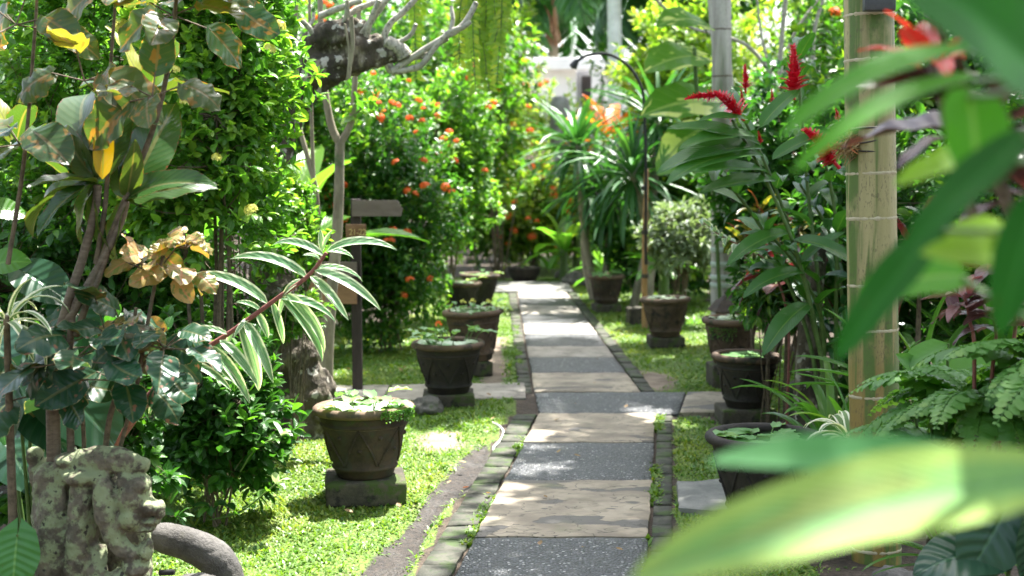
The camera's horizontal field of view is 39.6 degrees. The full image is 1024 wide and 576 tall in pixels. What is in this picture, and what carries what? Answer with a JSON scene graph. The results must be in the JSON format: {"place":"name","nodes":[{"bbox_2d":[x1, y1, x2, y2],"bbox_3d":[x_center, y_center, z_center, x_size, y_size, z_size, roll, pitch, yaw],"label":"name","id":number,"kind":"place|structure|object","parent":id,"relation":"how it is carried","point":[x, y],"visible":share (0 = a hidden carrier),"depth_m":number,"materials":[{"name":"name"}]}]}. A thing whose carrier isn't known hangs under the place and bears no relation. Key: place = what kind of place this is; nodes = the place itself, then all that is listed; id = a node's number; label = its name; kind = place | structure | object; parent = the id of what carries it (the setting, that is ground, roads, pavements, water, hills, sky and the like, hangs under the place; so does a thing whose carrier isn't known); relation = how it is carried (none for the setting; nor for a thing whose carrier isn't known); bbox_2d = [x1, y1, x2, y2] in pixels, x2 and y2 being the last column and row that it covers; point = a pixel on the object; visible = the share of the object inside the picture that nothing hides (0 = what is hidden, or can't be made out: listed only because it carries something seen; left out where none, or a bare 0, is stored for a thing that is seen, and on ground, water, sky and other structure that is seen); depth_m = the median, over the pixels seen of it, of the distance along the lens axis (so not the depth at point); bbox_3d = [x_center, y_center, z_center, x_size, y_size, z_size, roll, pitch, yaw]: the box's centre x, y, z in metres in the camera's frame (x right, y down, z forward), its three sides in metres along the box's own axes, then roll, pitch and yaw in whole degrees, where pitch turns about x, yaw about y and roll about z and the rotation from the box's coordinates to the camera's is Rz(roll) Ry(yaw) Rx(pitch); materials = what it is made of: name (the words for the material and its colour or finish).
{"place":"outdoors","nodes":[
{"label":"outdoors","id":0,"kind":"place"},
{"bbox_2d":[0,220,1018,575],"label":"ground","id":1,"kind":"structure","parent":0,"point":[392,560],"depth_m":7.68,"materials":[{"name":"plant"}]},
{"bbox_2d":[0,197,31,273],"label":"aroid","id":2,"kind":"object","parent":1,"relation":"on","point":[19,259],"visible":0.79,"depth_m":5.13,"materials":[{"name":"green plant"}]},
{"bbox_2d":[0,517,39,575],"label":"aroid","id":3,"kind":"object","parent":1,"relation":"on","point":[20,552],"visible":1,"depth_m":4.83,"materials":[{"name":"green plant"}]},
{"bbox_2d":[0,278,68,523],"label":"plant rosette","id":4,"kind":"object","parent":1,"relation":"on","point":[14,323],"visible":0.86,"depth_m":4.95,"materials":[{"name":"green plant"}]},
{"bbox_2d":[0,258,122,575],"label":"aroid","id":5,"kind":"object","parent":1,"relation":"on","point":[29,431],"visible":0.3,"depth_m":5.33,"materials":[{"name":"green plant"}]},
{"bbox_2d":[26,445,165,575],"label":"stone statue","id":6,"kind":"object","parent":1,"relation":"on","point":[98,510],"visible":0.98,"depth_m":4.97,"materials":[{"name":"stone"}]},
{"bbox_2d":[0,0,193,315],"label":"yellow flower shrub","id":7,"kind":"object","parent":1,"relation":"on","point":[63,58],"visible":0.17,"depth_m":7.62,"materials":[{"name":"green plant"}]},
{"bbox_2d":[0,304,194,530],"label":"dark shrub","id":8,"kind":"object","parent":1,"relation":"on","point":[148,448],"visible":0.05,"depth_m":5.80,"materials":[{"name":"green plant"}]},
{"bbox_2d":[0,183,212,446],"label":"dark shrub","id":9,"kind":"object","parent":1,"relation":"on","point":[60,248],"visible":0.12,"depth_m":7.39,"materials":[{"name":"green plant"}]},
{"bbox_2d":[0,282,222,447],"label":"copperleaf plant","id":10,"kind":"object","parent":1,"relation":"on","point":[172,368],"visible":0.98,"depth_m":4.93,"materials":[{"name":"green plant"}]},
{"bbox_2d":[0,26,228,460],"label":"cordyline","id":11,"kind":"object","parent":1,"relation":"on","point":[150,178],"visible":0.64,"depth_m":5.01,"materials":[{"name":"green plant"}]},
{"bbox_2d":[0,0,280,336],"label":"copperleaf plant","id":12,"kind":"object","parent":1,"relation":"on","point":[135,95],"visible":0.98,"depth_m":4.91,"materials":[{"name":"green plant"}]},
{"bbox_2d":[97,226,218,384],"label":"copperleaf plant","id":13,"kind":"object","parent":1,"relation":"on","point":[155,272],"visible":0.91,"depth_m":5.01,"materials":[{"name":"beige plant"}]},
{"bbox_2d":[152,523,243,575],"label":"carved boulder","id":14,"kind":"object","parent":1,"relation":"on","point":[205,552],"visible":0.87,"depth_m":5.41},
{"bbox_2d":[104,228,295,395],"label":"dark shrub","id":15,"kind":"object","parent":1,"relation":"on","point":[242,310],"visible":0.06,"depth_m":8.13,"materials":[{"name":"green plant"}]},
{"bbox_2d":[98,0,328,499],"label":"yellow flower shrub","id":16,"kind":"object","parent":1,"relation":"on","point":[227,145],"visible":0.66,"depth_m":7.07,"materials":[{"name":"green plant"}]},
{"bbox_2d":[142,304,312,526],"bbox_3d":[-1.491,0.594,6.862,0.939,1.093,0.829,2,6,25],"label":"dark shrub","id":17,"kind":"object","parent":1,"relation":"on","point":[217,433],"visible":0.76,"depth_m":6.68,"materials":[{"name":"green plant"}]},
{"bbox_2d":[114,229,395,445],"bbox_3d":[-1.042,0.527,5.346,1.228,1.502,0.288,1,5,10],"label":"striped plant","id":18,"kind":"object","parent":1,"relation":"on","point":[253,359],"visible":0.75,"depth_m":5.27,"materials":[{"name":"green plant"}]},
{"bbox_2d":[102,0,420,314],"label":"background bush","id":19,"kind":"object","parent":1,"relation":"on","point":[300,34],"visible":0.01,"depth_m":13.76,"materials":[{"name":"green plant"}]},
{"bbox_2d":[251,147,335,453],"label":"leafy shrub","id":20,"kind":"object","parent":1,"relation":"on","point":[309,216],"visible":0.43,"depth_m":8.27,"materials":[{"name":"green plant"}]},
{"bbox_2d":[266,287,335,445],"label":"leafy shrub","id":21,"kind":"object","parent":1,"relation":"on","point":[298,328],"visible":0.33,"depth_m":8.52,"materials":[{"name":"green plant"}]},
{"bbox_2d":[293,0,321,363],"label":"thin tree","id":22,"kind":"object","parent":1,"relation":"on","point":[311,165],"visible":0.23,"depth_m":9.55,"materials":[{"name":"brown plant"}]},
{"bbox_2d":[196,145,429,278],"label":"broad leaf plant","id":23,"kind":"object","parent":1,"relation":"on","point":[321,178],"visible":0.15,"depth_m":11.61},
{"bbox_2d":[283,74,371,319],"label":"leafy shrub","id":24,"kind":"object","parent":1,"relation":"on","point":[320,127],"visible":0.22,"depth_m":12.40,"materials":[{"name":"green plant"}]},
{"bbox_2d":[152,376,516,575],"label":"lawn grass","id":25,"kind":"structure","parent":1,"relation":"on","point":[476,413],"depth_m":7.13,"materials":[{"name":"plant"}]},
{"bbox_2d":[317,0,379,378],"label":"young tree","id":26,"kind":"object","parent":1,"relation":"on","point":[350,115],"visible":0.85,"depth_m":9.54,"materials":[{"name":"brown plant"}]},
{"bbox_2d":[268,0,445,328],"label":"flowering shrub","id":27,"kind":"object","parent":1,"relation":"on","point":[396,81],"visible":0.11,"depth_m":14.66,"materials":[{"name":"green plant"}]},
{"bbox_2d":[246,0,478,439],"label":"gnarled tree","id":28,"kind":"object","parent":1,"relation":"on","point":[347,46],"visible":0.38,"depth_m":8.82,"materials":[{"name":"grey plant"}]},
{"bbox_2d":[403,0,514,95],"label":"hanging fern","id":29,"kind":"object","parent":28,"relation":"hanging from","point":[490,27],"visible":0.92,"depth_m":10.83,"materials":[{"name":"green plant"}]},
{"bbox_2d":[325,467,406,506],"bbox_3d":[-0.763,1.034,7.402,0.417,0.133,0.386,-1,5,-7],"label":"stone block","id":30,"kind":"object","parent":1,"relation":"on","point":[391,490],"depth_m":7.22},
{"bbox_2d":[312,396,414,480],"bbox_3d":[-0.766,0.786,7.381,0.532,0.375,0.532,-2,5,-11],"label":"clay pot","id":31,"kind":"object","parent":30,"relation":"on","point":[363,445],"visible":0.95,"depth_m":7.22,"materials":[{"name":"black ceramic"}]},
{"bbox_2d":[318,386,413,414],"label":"water plant","id":32,"kind":"object","parent":31,"relation":"on","point":[351,403],"visible":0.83,"depth_m":7.31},
{"bbox_2d":[283,0,476,249],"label":"background bush","id":33,"kind":"object","parent":1,"relation":"on","point":[379,25],"visible":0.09,"depth_m":18.14,"materials":[{"name":"green plant"}]},
{"bbox_2d":[323,69,475,353],"bbox_3d":[-1.134,-0.647,12.997,1.598,2.952,1.349,0,5,0],"label":"flowering shrub","id":34,"kind":"object","parent":1,"relation":"on","point":[397,276],"visible":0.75,"depth_m":12.77,"materials":[{"name":"green plant"}]},
{"bbox_2d":[337,0,547,274],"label":"background bush","id":35,"kind":"object","parent":1,"relation":"on","point":[508,106],"visible":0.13,"depth_m":19.46,"materials":[{"name":"green plant"}]},
{"bbox_2d":[423,388,473,407],"bbox_3d":[-0.454,0.793,10.212,0.367,0.108,0.345,0,5,-3],"label":"stone block","id":36,"kind":"object","parent":1,"relation":"on","point":[461,400],"depth_m":10.05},
{"bbox_2d":[411,336,484,394],"bbox_3d":[-0.456,0.561,10.189,0.532,0.370,0.532,5,8,44],"label":"clay pot","id":37,"kind":"object","parent":36,"relation":"on","point":[448,370],"visible":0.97,"depth_m":10.03,"materials":[{"name":"black ceramic"}]},
{"bbox_2d":[403,320,496,344],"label":"water plant","id":38,"kind":"object","parent":37,"relation":"on","point":[425,340],"visible":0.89,"depth_m":10.10,"materials":[{"name":"green plant"}]},
{"bbox_2d":[401,52,507,319],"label":"flowering shrub","id":39,"kind":"object","parent":1,"relation":"on","point":[445,115],"visible":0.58,"depth_m":15.04,"materials":[{"name":"green plant"}]},
{"bbox_2d":[417,0,547,263],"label":"background bush","id":40,"kind":"object","parent":1,"relation":"on","point":[528,14],"visible":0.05,"depth_m":23.55,"materials":[{"name":"green plant"}]},
{"bbox_2d":[473,360,492,376],"bbox_3d":[-0.302,0.650,11.705,0.228,0.124,0.307,-2,5,-17],"label":"stone block","id":41,"kind":"object","parent":1,"relation":"on","point":[484,368],"depth_m":11.57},
{"bbox_2d":[442,306,503,361],"bbox_3d":[-0.313,0.382,11.679,0.508,0.420,0.508,-3,6,-5],"label":"clay pot","id":42,"kind":"object","parent":41,"relation":"on","point":[486,320],"visible":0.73,"depth_m":11.51,"materials":[{"name":"brown ceramic"}]},
{"bbox_2d":[156,336,846,575],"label":"lawn weeds","id":43,"kind":"object","parent":1,"relation":"on","point":[311,494],"visible":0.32,"depth_m":7.83,"materials":[{"name":"green plant"}]},
{"bbox_2d":[454,172,550,272],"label":"background bush","id":44,"kind":"object","parent":1,"relation":"on","point":[483,242],"visible":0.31,"depth_m":21.77,"materials":[{"name":"green plant"}]},
{"bbox_2d":[474,52,550,280],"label":"flowering shrub","id":45,"kind":"object","parent":1,"relation":"on","point":[518,117],"visible":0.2,"depth_m":20.43,"materials":[{"name":"green plant"}]},
{"bbox_2d":[478,160,577,272],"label":"background bush","id":46,"kind":"object","parent":1,"relation":"on","point":[531,214],"visible":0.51,"depth_m":21.73,"materials":[{"name":"green plant"}]},
{"bbox_2d":[511,59,558,171],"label":"background bush","id":47,"kind":"object","parent":1,"relation":"on","point":[541,84],"visible":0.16,"depth_m":26.70,"materials":[{"name":"green plant"}]},
{"bbox_2d":[521,209,580,280],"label":"broad leaf plant","id":48,"kind":"object","parent":1,"relation":"on","point":[562,239],"visible":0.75,"depth_m":20.50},
{"bbox_2d":[507,0,627,57],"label":"feather palm","id":49,"kind":"object","parent":1,"relation":"on","point":[583,13],"visible":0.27,"depth_m":35.62,"materials":[{"name":"green plant"}]},
{"bbox_2d":[514,88,638,300],"bbox_3d":[1.040,-1.127,17.468,2.112,2.654,2.133,0,5,0],"label":"spiky dracaena","id":50,"kind":"object","parent":1,"relation":"on","point":[575,129],"visible":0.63,"depth_m":17.27,"materials":[{"name":"green plant"}]},
{"bbox_2d":[333,277,839,380],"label":"lawn grass","id":51,"kind":"structure","parent":1,"relation":"on","point":[402,361],"depth_m":13.32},
{"bbox_2d":[504,32,678,189],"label":"pavilion","id":52,"kind":"structure","parent":1,"relation":"on","point":[581,77],"depth_m":33.59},
{"bbox_2d":[591,303,621,312],"bbox_3d":[1.094,0.228,16.486,0.306,0.107,0.305,-1,5,-9],"label":"stone block","id":53,"kind":"object","parent":1,"relation":"on","point":[602,308],"depth_m":16.34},
{"bbox_2d":[588,273,624,304],"bbox_3d":[1.094,0.011,16.468,0.438,0.340,0.438,-2,5,-23],"label":"clay pot","id":54,"kind":"object","parent":53,"relation":"on","point":[606,290],"visible":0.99,"depth_m":16.33,"materials":[{"name":"black ceramic"}]},
{"bbox_2d":[569,52,648,328],"bbox_3d":[0.993,-0.974,14.570,0.823,2.854,0.092,0,5,0],"label":"arched pole","id":55,"kind":"object","parent":1,"relation":"on","point":[644,187],"visible":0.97,"depth_m":14.54,"materials":[{"name":"metal"}]},
{"bbox_2d":[538,0,683,150],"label":"white palm","id":56,"kind":"object","parent":1,"relation":"on","point":[614,25],"visible":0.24,"depth_m":23.64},
{"bbox_2d":[555,58,711,306],"bbox_3d":[1.505,-1.197,16.493,1.875,2.966,2.416,2,6,24],"label":"spiky dracaena","id":57,"kind":"object","parent":1,"relation":"on","point":[632,151],"visible":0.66,"depth_m":16.24,"materials":[{"name":"green plant"}]},
{"bbox_2d":[587,208,710,296],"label":"dark shrub","id":58,"kind":"object","parent":1,"relation":"on","point":[696,285],"visible":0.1,"depth_m":17.36,"materials":[{"name":"green plant"}]},
{"bbox_2d":[581,0,749,156],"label":"background bush","id":59,"kind":"object","parent":1,"relation":"on","point":[643,42],"visible":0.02,"depth_m":24.82,"materials":[{"name":"green plant"}]},
{"bbox_2d":[646,334,685,348],"bbox_3d":[1.454,0.502,13.449,0.335,0.108,0.304,0,5,-3],"label":"stone block","id":60,"kind":"object","parent":1,"relation":"on","point":[663,342],"depth_m":13.30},
{"bbox_2d":[640,295,690,336],"bbox_3d":[1.449,0.269,13.430,0.484,0.370,0.484,-4,5,-31],"label":"clay pot","id":61,"kind":"object","parent":60,"relation":"on","point":[665,317],"visible":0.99,"depth_m":13.28,"materials":[{"name":"black ceramic"}]},
{"bbox_2d":[622,118,711,294],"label":"leafy shrub","id":62,"kind":"object","parent":1,"relation":"on","point":[684,184],"visible":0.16,"depth_m":16.73,"materials":[{"name":"green plant"}]},
{"bbox_2d":[628,192,711,324],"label":"silver shrub","id":63,"kind":"object","parent":1,"relation":"on","point":[681,238],"visible":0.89,"depth_m":14.79,"materials":[{"name":"green plant"}]},
{"bbox_2d":[593,0,765,63],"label":"feather palm","id":64,"kind":"object","parent":1,"relation":"on","point":[599,32],"visible":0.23,"depth_m":24.75,"materials":[{"name":"green plant"}]},
{"bbox_2d":[641,7,727,298],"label":"climbing vine","id":65,"kind":"object","parent":1,"relation":"on","point":[667,100],"visible":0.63,"depth_m":12.53,"materials":[{"name":"green plant"}]},
{"bbox_2d":[601,0,768,148],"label":"background bush","id":66,"kind":"object","parent":1,"relation":"on","point":[684,36],"visible":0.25,"depth_m":20.54,"materials":[{"name":"green plant"}]},
{"bbox_2d":[705,361,720,388],"bbox_3d":[1.685,0.676,11.005,0.328,0.198,0.307,0,5,-3],"label":"stone block","id":67,"kind":"object","parent":1,"relation":"on","point":[712,376],"depth_m":10.91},
{"bbox_2d":[701,314,756,363],"bbox_3d":[1.687,0.405,10.978,0.458,0.360,0.458,-1,6,-17],"label":"clay pot","id":68,"kind":"object","parent":67,"relation":"on","point":[742,340],"visible":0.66,"depth_m":10.82,"materials":[{"name":"black ceramic"}]},
{"bbox_2d":[710,0,732,314],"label":"grey palm","id":69,"kind":"object","parent":1,"relation":"on","point":[721,49],"visible":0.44,"depth_m":13.00,"materials":[{"name":"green plant"}]},
{"bbox_2d":[655,0,823,330],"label":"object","id":70,"kind":"object","parent":1,"relation":"on","point":[781,39],"visible":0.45,"depth_m":14.31,"materials":[{"name":"green plant"}]},
{"bbox_2d":[714,402,776,424],"bbox_3d":[1.568,0.847,9.565,0.366,0.117,0.346,0,5,-2],"label":"stone block","id":71,"kind":"object","parent":1,"relation":"on","point":[724,413],"depth_m":9.40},
{"bbox_2d":[711,349,781,408],"bbox_3d":[1.569,0.614,9.541,0.468,0.360,0.468,0,6,-9],"label":"clay pot","id":72,"kind":"object","parent":71,"relation":"on","point":[733,372],"visible":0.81,"depth_m":9.40,"materials":[{"name":"black ceramic"}]},
{"bbox_2d":[656,89,846,399],"bbox_3d":[1.332,-0.037,7.958,1.074,2.158,0.446,0,5,0],"label":"ginger plant","id":73,"kind":"object","parent":1,"relation":"on","point":[713,145],"visible":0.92,"depth_m":7.91,"materials":[{"name":"green plant"}]},
{"bbox_2d":[684,32,846,427],"bbox_3d":[1.559,-0.230,8.242,1.195,2.493,0.958,0,5,0],"label":"ginger plant","id":74,"kind":"object","parent":1,"relation":"on","point":[732,101],"visible":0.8,"depth_m":8.24,"materials":[{"name":"green plant"}]},
{"bbox_2d":[725,248,806,422],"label":"leafy shrub","id":75,"kind":"object","parent":1,"relation":"on","point":[757,300],"visible":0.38,"depth_m":9.20,"materials":[{"name":"green plant"}]},
{"bbox_2d":[709,50,825,343],"bbox_3d":[2.679,-0.875,13.507,1.558,2.830,1.210,0,5,0],"label":"leafy shrub","id":76,"kind":"object","parent":1,"relation":"on","point":[754,93],"visible":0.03,"depth_m":13.41,"materials":[{"name":"green plant"}]},
{"bbox_2d":[723,190,819,352],"bbox_3d":[1.904,0.077,10.055,0.864,1.552,0.437,0,5,0],"label":"croton","id":77,"kind":"object","parent":1,"relation":"on","point":[734,231],"visible":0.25,"depth_m":10.00,"materials":[{"name":"green plant"}]},
{"bbox_2d":[732,0,842,90],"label":"background bush","id":78,"kind":"object","parent":1,"relation":"on","point":[771,17],"visible":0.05,"depth_m":23.68,"materials":[{"name":"green plant"}]},
{"bbox_2d":[730,244,845,422],"bbox_3d":[1.784,0.310,9.252,0.766,1.279,0.792,0,5,0],"label":"cordyline","id":79,"kind":"object","parent":1,"relation":"on","point":[769,288],"visible":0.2,"depth_m":9.23,"materials":[{"name":"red plant"}]},
{"bbox_2d":[744,126,848,385],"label":"ginger plant","id":80,"kind":"object","parent":1,"relation":"on","point":[818,210],"visible":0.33,"depth_m":8.60,"materials":[{"name":"green plant"}]},
{"bbox_2d":[793,248,826,427],"bbox_3d":[1.869,0.390,8.889,0.224,1.318,0.276,0,5,0],"label":"old stump","id":81,"kind":"object","parent":1,"relation":"on","point":[804,362],"visible":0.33,"depth_m":8.84,"materials":[{"name":"brown plant"}]},
{"bbox_2d":[708,338,922,463],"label":"strap lily","id":82,"kind":"object","parent":1,"relation":"on","point":[826,408],"visible":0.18,"depth_m":7.59,"materials":[{"name":"green plant"}]},
{"bbox_2d":[746,0,909,102],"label":"leafy shrub","id":83,"kind":"object","parent":1,"relation":"on","point":[832,8],"visible":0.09,"depth_m":16.16,"materials":[{"name":"green plant"}]},
{"bbox_2d":[633,0,1023,575],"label":"ginger plant","id":84,"kind":"object","parent":1,"relation":"on","point":[850,489],"visible":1,"depth_m":1.33,"materials":[{"name":"green plant"}]},
{"bbox_2d":[735,0,965,304],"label":"leafy shrub","id":85,"kind":"object","parent":1,"relation":"on","point":[816,80],"visible":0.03,"depth_m":12.04,"materials":[{"name":"green plant"}]},
{"bbox_2d":[839,0,901,566],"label":"bamboo culm","id":86,"kind":"object","parent":1,"relation":"on","point":[871,213],"visible":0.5,"depth_m":6.09,"materials":[{"name":"plant"}]},
{"bbox_2d":[782,297,993,427],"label":"strap lily","id":87,"kind":"object","parent":1,"relation":"on","point":[908,339],"visible":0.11,"depth_m":7.29,"materials":[{"name":"green plant"}]},
{"bbox_2d":[769,100,1016,407],"bbox_3d":[2.757,-0.218,9.414,1.826,2.266,1.664,-4,7,-39],"label":"leafy shrub","id":88,"kind":"object","parent":1,"relation":"on","point":[918,193],"visible":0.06,"depth_m":9.21,"materials":[{"name":"green plant"}]},
{"bbox_2d":[847,422,1017,543],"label":"fern","id":89,"kind":"object","parent":1,"relation":"on","point":[909,429],"visible":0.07,"depth_m":5.21,"materials":[{"name":"green plant"}]},
{"bbox_2d":[843,10,1023,220],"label":"red cordyline","id":90,"kind":"object","parent":1,"relation":"on","point":[923,33],"visible":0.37,"depth_m":2.57,"materials":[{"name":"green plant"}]},
{"bbox_2d":[845,363,1023,448],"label":"fern","id":91,"kind":"object","parent":1,"relation":"on","point":[936,392],"visible":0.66,"depth_m":4.78,"materials":[{"name":"green plant"}]},
{"bbox_2d":[896,339,997,439],"bbox_3d":[1.600,0.733,5.260,0.407,1.104,0.163,0,5,0],"label":"aroid","id":92,"kind":"object","parent":1,"relation":"on","point":[913,356],"visible":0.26,"depth_m":5.20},
{"bbox_2d":[894,0,1010,151],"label":"leafy shrub","id":93,"kind":"object","parent":1,"relation":"on","point":[974,64],"visible":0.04,"depth_m":11.76,"materials":[{"name":"green plant"}]},
{"bbox_2d":[897,68,1023,448],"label":"leafy shrub","id":94,"kind":"object","parent":1,"relation":"on","point":[1014,102],"visible":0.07,"depth_m":8.17,"materials":[{"name":"green plant"}]},
{"bbox_2d":[899,295,1023,445],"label":"strap lily","id":95,"kind":"object","parent":1,"relation":"on","point":[981,335],"visible":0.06,"depth_m":7.90,"materials":[{"name":"green plant"}]},
{"bbox_2d":[908,328,1023,438],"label":"fern","id":96,"kind":"object","parent":1,"relation":"on","point":[1001,389],"visible":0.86,"depth_m":4.60,"materials":[{"name":"green plant"}]},
{"bbox_2d":[913,510,1023,575],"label":"aroid","id":97,"kind":"object","parent":1,"relation":"on","point":[992,547],"visible":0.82,"depth_m":4.37,"materials":[{"name":"green plant"}]},
{"bbox_2d":[921,266,1023,446],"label":"purple plant","id":98,"kind":"object","parent":1,"relation":"on","point":[972,304],"visible":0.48,"depth_m":4.78,"materials":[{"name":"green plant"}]},
{"bbox_2d":[334,281,725,575],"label":"path","id":99,"kind":"structure","parent":0,"point":[595,503],"depth_m":8.14,"materials":[{"name":"beige stone"}]},
{"bbox_2d":[307,199,402,389],"bbox_3d":[-1.186,0.069,10.731,0.736,1.480,0.100,0,5,0],"label":"sign post","id":100,"kind":"object","parent":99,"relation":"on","point":[359,208],"visible":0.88,"depth_m":10.69,"materials":[{"name":"brown wood"}]},
{"bbox_2d":[459,324,667,565],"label":"path weeds","id":101,"kind":"object","parent":99,"relation":"on","point":[653,491],"visible":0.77,"depth_m":7.90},
{"bbox_2d":[654,377,854,575],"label":"lawn grass","id":102,"kind":"structure","parent":0,"point":[698,434],"depth_m":8.34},
{"bbox_2d":[696,73,907,391],"bbox_3d":[2.117,-0.382,10.525,1.493,2.384,1.414,-3,6,-34],"label":"leafy shrub","id":103,"kind":"object","parent":102,"relation":"on","point":[771,131],"visible":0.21,"depth_m":10.40,"materials":[{"name":"green plant"}]},
{"bbox_3d":[1.171,1.117,6.628,0.367,0.108,0.367,-1,5,-6],"label":"stone block","id":104,"kind":"object","parent":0,"visible":0},
{"bbox_2d":[705,422,816,503],"bbox_3d":[1.170,0.869,6.604,0.552,0.400,0.552,-4,7,-34],"label":"clay pot","id":105,"kind":"object","parent":104,"relation":"on","point":[737,481],"visible":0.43,"depth_m":6.47,"materials":[{"name":"black ceramic"}]},
{"bbox_2d":[713,421,800,442],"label":"water plant","id":106,"kind":"object","parent":105,"relation":"on","point":[734,432],"visible":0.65,"depth_m":6.65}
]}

